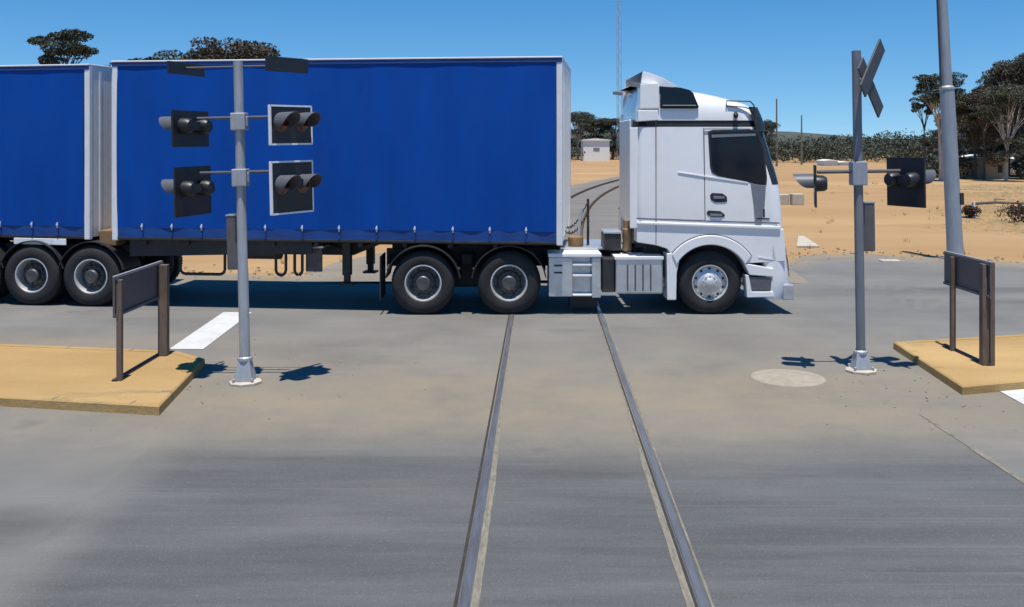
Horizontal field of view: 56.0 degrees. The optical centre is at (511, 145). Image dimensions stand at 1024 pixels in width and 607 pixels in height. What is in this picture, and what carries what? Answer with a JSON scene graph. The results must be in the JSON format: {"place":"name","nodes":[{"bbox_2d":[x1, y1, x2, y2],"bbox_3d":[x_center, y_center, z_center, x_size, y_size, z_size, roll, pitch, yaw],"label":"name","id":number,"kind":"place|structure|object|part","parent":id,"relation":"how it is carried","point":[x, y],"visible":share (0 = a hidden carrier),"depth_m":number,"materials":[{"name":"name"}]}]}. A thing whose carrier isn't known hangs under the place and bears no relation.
{"place":"outdoors","nodes":[
{"label":"outdoors","id":0,"kind":"place"},
{"bbox_2d":[0,254,1023,573],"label":"road","id":1,"kind":"structure","parent":0,"point":[58,468],"depth_m":14.70,"materials":[{"name":"grey asphalt"}]},
{"bbox_2d":[0,64,111,244],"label":"curtain trailer","id":2,"kind":"object","parent":1,"relation":"on","point":[55,154],"visible":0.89,"depth_m":16.59,"materials":[{"name":"blue fabric"}]},
{"bbox_2d":[0,344,204,415],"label":"traffic island","id":3,"kind":"structure","parent":1,"relation":"on","point":[58,377],"depth_m":10.96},
{"bbox_2d":[112,261,169,381],"bbox_3d":[-4.419,2.067,11.660,0.160,1.194,1.703,0,0,0],"label":"board sign","id":4,"kind":"object","parent":3,"relation":"on","point":[134,289],"visible":1,"depth_m":11.59,"materials":[{"name":"metal"}]},
{"bbox_2d":[170,312,250,348],"bbox_3d":[-4.455,2.744,14.415,0.470,0.001,2.892,0,0,-2],"label":"stop line","id":5,"kind":"object","parent":1,"relation":"on","point":[205,335],"visible":0.8,"depth_m":14.12,"materials":[{"name":"paint"}]},
{"bbox_2d":[0,56,570,305],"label":"curtain trailer","id":6,"kind":"object","parent":1,"relation":"on","point":[451,152],"visible":0.9,"depth_m":15.86,"materials":[{"name":"blue fabric"}]},
{"bbox_2d":[0,327,1023,606],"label":"crossing surface","id":7,"kind":"object","parent":1,"relation":"on","point":[328,485],"visible":1,"depth_m":7.69,"materials":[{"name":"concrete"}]},
{"bbox_2d":[159,56,321,387],"bbox_3d":[-3.113,0.870,11.121,1.820,3.768,0.693,0,0,4],"label":"crossing signal","id":8,"kind":"object","parent":7,"relation":"on","point":[292,185],"visible":1,"depth_m":11.06,"materials":[{"name":"metal"}]},
{"bbox_2d":[750,369,825,386],"bbox_3d":[3.255,2.738,11.365,0.860,0.016,0.860,0,0,0],"label":"manhole cover","id":9,"kind":"object","parent":7,"relation":"on","point":[787,378],"visible":1,"depth_m":11.29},
{"bbox_2d":[90,248,1023,488],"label":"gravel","id":10,"kind":"structure","parent":1,"relation":"on","point":[763,391],"depth_m":20.96,"materials":[{"name":"grey gravel"}]},
{"bbox_2d":[380,71,793,314],"bbox_3d":[1.206,0.772,17.032,6.723,3.963,2.997,0,0,0],"label":"semi truck","id":11,"kind":"object","parent":1,"relation":"on","point":[700,216],"visible":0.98,"depth_m":15.62,"materials":[{"name":"white paint"}]},
{"bbox_3d":[2.710,-0.775,15.748,0.627,0.356,0.312,0,0,0],"label":"high side window","id":12,"kind":"part","parent":11,"relation":"part of","materials":[{"name":"black glass"}]},
{"bbox_3d":[3.657,0.198,15.623,0.898,0.838,0.038,0,0,0],"label":"door window","id":13,"kind":"part","parent":11,"relation":"part of","materials":[{"name":"black glass"}]},
{"bbox_2d":[793,39,935,375],"bbox_3d":[4.252,0.720,11.729,1.709,4.059,0.632,-1,0,0],"label":"crossing signal","id":14,"kind":"object","parent":1,"relation":"on","point":[907,180],"visible":1,"depth_m":11.65,"materials":[{"name":"metal"}]},
{"bbox_2d":[936,0,963,258],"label":"street pole","id":15,"kind":"object","parent":1,"relation":"on","point":[954,198],"visible":0.92,"depth_m":23.08,"materials":[{"name":"metal"}]},
{"bbox_2d":[893,334,1023,394],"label":"traffic island","id":16,"kind":"structure","parent":1,"relation":"on","point":[961,374],"depth_m":11.77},
{"bbox_2d":[942,251,994,365],"bbox_3d":[5.737,2.030,12.164,0.150,1.269,1.259,0,0,0],"label":"board sign","id":17,"kind":"object","parent":16,"relation":"on","point":[974,275],"visible":1,"depth_m":11.82,"materials":[{"name":"metal"}]},
{"bbox_2d":[920,414,1023,482],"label":"road joint","id":18,"kind":"object","parent":1,"relation":"on","point":[979,452],"visible":1,"depth_m":8.63,"materials":[{"name":"grey concrete"}]},
{"bbox_2d":[1001,389,1023,403],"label":"stop line","id":19,"kind":"object","parent":1,"relation":"on","point":[1017,395],"depth_m":10.61,"materials":[{"name":"paint"}]},
{"bbox_2d":[0,0,1023,138],"label":"sky","id":20,"kind":"structure","parent":0,"point":[797,54],"materials":[{"name":"blue"}]},
{"bbox_2d":[179,152,1023,276],"bbox_3d":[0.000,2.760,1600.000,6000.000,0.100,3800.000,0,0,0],"label":"ground","id":21,"kind":"structure","parent":0,"point":[836,210],"depth_m":34.54,"materials":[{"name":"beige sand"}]},
{"bbox_2d":[26,28,98,64],"bbox_3d":[-28.040,-2.199,60.252,3.462,10.172,3.963,0,0,13],"label":"gum tree","id":22,"kind":"object","parent":21,"relation":"on","point":[70,47],"visible":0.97,"depth_m":59.42,"materials":[{"name":"green plant"}]},
{"bbox_2d":[108,49,185,66],"bbox_3d":[-20.290,-1.251,54.648,5.377,8.241,4.807,0,0,10],"label":"gum tree","id":23,"kind":"object","parent":21,"relation":"on","point":[162,55],"visible":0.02,"depth_m":53.40,"materials":[{"name":"green plant"}]},
{"bbox_2d":[181,36,280,59],"bbox_3d":[-15.391,-1.461,51.979,6.777,8.670,6.210,0,0,6],"label":"gum tree","id":24,"kind":"object","parent":21,"relation":"on","point":[240,50],"visible":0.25,"depth_m":50.61,"materials":[{"name":"green plant"}]},
{"bbox_2d":[299,176,808,282],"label":"track bed","id":25,"kind":"object","parent":21,"relation":"on","point":[603,212],"visible":0.16,"depth_m":32.32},
{"bbox_2d":[453,179,618,606],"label":"rail","id":26,"kind":"object","parent":25,"relation":"on","point":[469,572],"visible":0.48,"depth_m":7.42,"materials":[{"name":"metal"}]},
{"bbox_2d":[581,185,713,606],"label":"rail","id":27,"kind":"object","parent":25,"relation":"on","point":[677,561],"visible":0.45,"depth_m":7.50,"materials":[{"name":"metal"}]},
{"bbox_2d":[571,111,598,159],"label":"gum tree","id":28,"kind":"object","parent":21,"relation":"on","point":[581,120],"visible":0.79,"depth_m":184.33,"materials":[{"name":"green plant"}]},
{"bbox_2d":[573,117,615,146],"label":"gum tree","id":29,"kind":"object","parent":21,"relation":"on","point":[595,132],"visible":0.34,"depth_m":188.26,"materials":[{"name":"green plant"}]},
{"bbox_2d":[580,138,610,160],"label":"white shed","id":30,"kind":"structure","parent":21,"relation":"on","point":[596,149],"depth_m":172.00,"materials":[{"name":"white metal"}]},
{"bbox_2d":[595,118,619,159],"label":"gum tree","id":31,"kind":"object","parent":21,"relation":"on","point":[612,122],"visible":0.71,"depth_m":186.73,"materials":[{"name":"green plant"}]},
{"bbox_2d":[617,0,621,158],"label":"radio tower","id":32,"kind":"structure","parent":21,"relation":"on","point":[620,61],"depth_m":184.74,"materials":[{"name":"metal"}]},
{"bbox_2d":[763,119,780,160],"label":"gum tree","id":33,"kind":"object","parent":21,"relation":"on","point":[770,125],"visible":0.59,"depth_m":109.60,"materials":[{"name":"green plant"}]},
{"bbox_2d":[775,99,777,166],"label":"power pole","id":34,"kind":"object","parent":21,"relation":"on","point":[776,163],"visible":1,"depth_m":124.90,"materials":[{"name":"wood"}]},
{"bbox_2d":[780,194,788,204],"bbox_3d":[12.768,2.545,45.459,0.500,0.490,0.500,0,0,0],"label":"concrete block","id":35,"kind":"object","parent":21,"relation":"on","point":[784,199],"depth_m":45.21,"materials":[{"name":"grey concrete"}]},
{"bbox_2d":[790,193,803,204],"bbox_3d":[13.306,2.520,45.000,0.550,0.540,0.500,0,0,0],"label":"concrete block","id":36,"kind":"object","parent":21,"relation":"on","point":[796,198],"depth_m":44.75,"materials":[{"name":"grey concrete"}]},
{"bbox_2d":[571,128,1023,177],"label":"scrub","id":37,"kind":"object","parent":21,"relation":"on","point":[884,147],"visible":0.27,"depth_m":157.77,"materials":[{"name":"green plant"}]},
{"bbox_2d":[801,115,802,164],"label":"power pole","id":38,"kind":"object","parent":21,"relation":"on","point":[801,144],"visible":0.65,"depth_m":134.90,"materials":[{"name":"grey wood"}]},
{"bbox_2d":[797,236,818,247],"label":"concrete slab","id":39,"kind":"structure","parent":21,"relation":"on","point":[803,242],"depth_m":26.49,"materials":[{"name":"white concrete"}]},
{"bbox_2d":[909,97,937,159],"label":"gum tree","id":40,"kind":"object","parent":21,"relation":"on","point":[916,106],"visible":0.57,"depth_m":80.06,"materials":[{"name":"green plant"}]},
{"bbox_2d":[917,137,937,155],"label":"gum tree","id":41,"kind":"object","parent":21,"relation":"on","point":[928,146],"visible":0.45,"depth_m":111.70,"materials":[{"name":"green plant"}]},
{"bbox_2d":[927,129,941,152],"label":"gum tree","id":42,"kind":"object","parent":21,"relation":"on","point":[933,133],"visible":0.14,"depth_m":107.89,"materials":[{"name":"green plant"}]},
{"bbox_2d":[912,72,967,180],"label":"gum tree","id":43,"kind":"object","parent":21,"relation":"on","point":[930,93],"visible":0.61,"depth_m":73.81,"materials":[{"name":"green plant"}]},
{"bbox_2d":[931,114,976,154],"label":"gum tree","id":44,"kind":"object","parent":21,"relation":"on","point":[966,146],"visible":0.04,"depth_m":95.20,"materials":[{"name":"green plant"}]},
{"bbox_2d":[937,104,975,155],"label":"gum tree","id":45,"kind":"object","parent":21,"relation":"on","point":[961,147],"visible":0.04,"depth_m":85.87,"materials":[{"name":"green plant"}]},
{"bbox_2d":[961,205,981,217],"bbox_3d":[17.426,2.511,36.555,0.740,0.552,0.628,0,0,0],"label":"shrub","id":46,"kind":"object","parent":21,"relation":"on","point":[970,210],"visible":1,"depth_m":36.43,"materials":[{"name":"brown plant"}]},
{"bbox_2d":[958,130,995,153],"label":"gum tree","id":47,"kind":"object","parent":21,"relation":"on","point":[969,152],"visible":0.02,"depth_m":104.47,"materials":[{"name":"green plant"}]},
{"bbox_2d":[941,90,1017,178],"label":"gum tree","id":48,"kind":"object","parent":21,"relation":"on","point":[975,139],"visible":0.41,"depth_m":77.38,"materials":[{"name":"olive green foliage"},{"name":"bark"}]},
{"bbox_2d":[968,105,993,179],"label":"gum tree","id":49,"kind":"object","parent":21,"relation":"on","point":[975,113],"visible":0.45,"depth_m":75.85,"materials":[{"name":"green plant"}]},
{"bbox_2d":[965,132,1003,154],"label":"gum tree","id":50,"kind":"object","parent":21,"relation":"on","point":[990,149],"visible":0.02,"depth_m":89.72,"materials":[{"name":"green plant"}]},
{"bbox_2d":[961,154,1011,178],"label":"tan shed","id":51,"kind":"structure","parent":21,"relation":"on","point":[995,172],"depth_m":78.00,"materials":[{"name":"beige"}]},
{"bbox_2d":[998,165,1001,172],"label":"window","id":52,"kind":"structure","parent":51,"relation":"in","point":[999,168],"depth_m":77.96,"materials":[{"name":"black glass"}]},
{"bbox_2d":[967,84,1023,154],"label":"gum tree","id":53,"kind":"object","parent":21,"relation":"on","point":[993,150],"visible":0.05,"depth_m":83.80,"materials":[{"name":"green plant"}]},
{"bbox_2d":[972,198,1019,204],"bbox_3d":[22.470,2.582,43.937,3.040,0.313,0.734,0,0,5],"label":"fallen branch","id":54,"kind":"object","parent":21,"relation":"on","point":[989,202],"visible":0.94,"depth_m":43.70,"materials":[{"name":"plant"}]},
{"bbox_2d":[975,53,1023,156],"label":"gum tree","id":55,"kind":"object","parent":21,"relation":"on","point":[1012,72],"visible":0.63,"depth_m":77.66,"materials":[{"name":"olive green foliage"},{"name":"pale bark"}]},
{"bbox_2d":[975,75,1023,175],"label":"gum tree","id":56,"kind":"object","parent":21,"relation":"on","point":[982,79],"visible":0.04,"depth_m":87.78,"materials":[{"name":"green plant"}]},
{"bbox_2d":[977,83,1023,180],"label":"gum tree","id":57,"kind":"object","parent":21,"relation":"on","point":[1005,97],"visible":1,"depth_m":72.32,"materials":[{"name":"green plant"}]},
{"bbox_2d":[994,200,1023,221],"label":"shrub","id":58,"kind":"object","parent":21,"relation":"on","point":[1018,211],"visible":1,"depth_m":34.56,"materials":[{"name":"brown plant"}]},
{"bbox_2d":[1004,82,1022,176],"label":"gum tree","id":59,"kind":"object","parent":21,"relation":"on","point":[1017,170],"visible":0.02,"depth_m":83.92,"materials":[{"name":"green plant"}]},
{"bbox_2d":[1010,157,1022,172],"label":"white shed","id":60,"kind":"structure","parent":21,"relation":"on","point":[1011,171],"depth_m":96.34,"materials":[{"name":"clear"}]},
{"bbox_2d":[571,131,890,144],"bbox_3d":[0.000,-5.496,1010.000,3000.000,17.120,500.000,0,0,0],"label":"hill","id":61,"kind":"structure","parent":0,"point":[790,135],"depth_m":853.43,"materials":[{"name":"green plant"}]},
{"bbox_2d":[817,159,838,165],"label":"shed","id":62,"kind":"structure","parent":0,"point":[825,162],"depth_m":130.00,"materials":[{"name":"white metal"}]},
{"bbox_2d":[838,161,848,164],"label":"shed","id":63,"kind":"structure","parent":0,"point":[843,163],"depth_m":132.00,"materials":[{"name":"white metal"}]},
{"bbox_2d":[878,259,900,261],"bbox_3d":[8.955,2.743,22.846,0.440,0.055,0.280,0,0,0],"label":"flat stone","id":64,"kind":"object","parent":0,"point":[888,260],"visible":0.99,"depth_m":22.72,"materials":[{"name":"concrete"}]}
]}

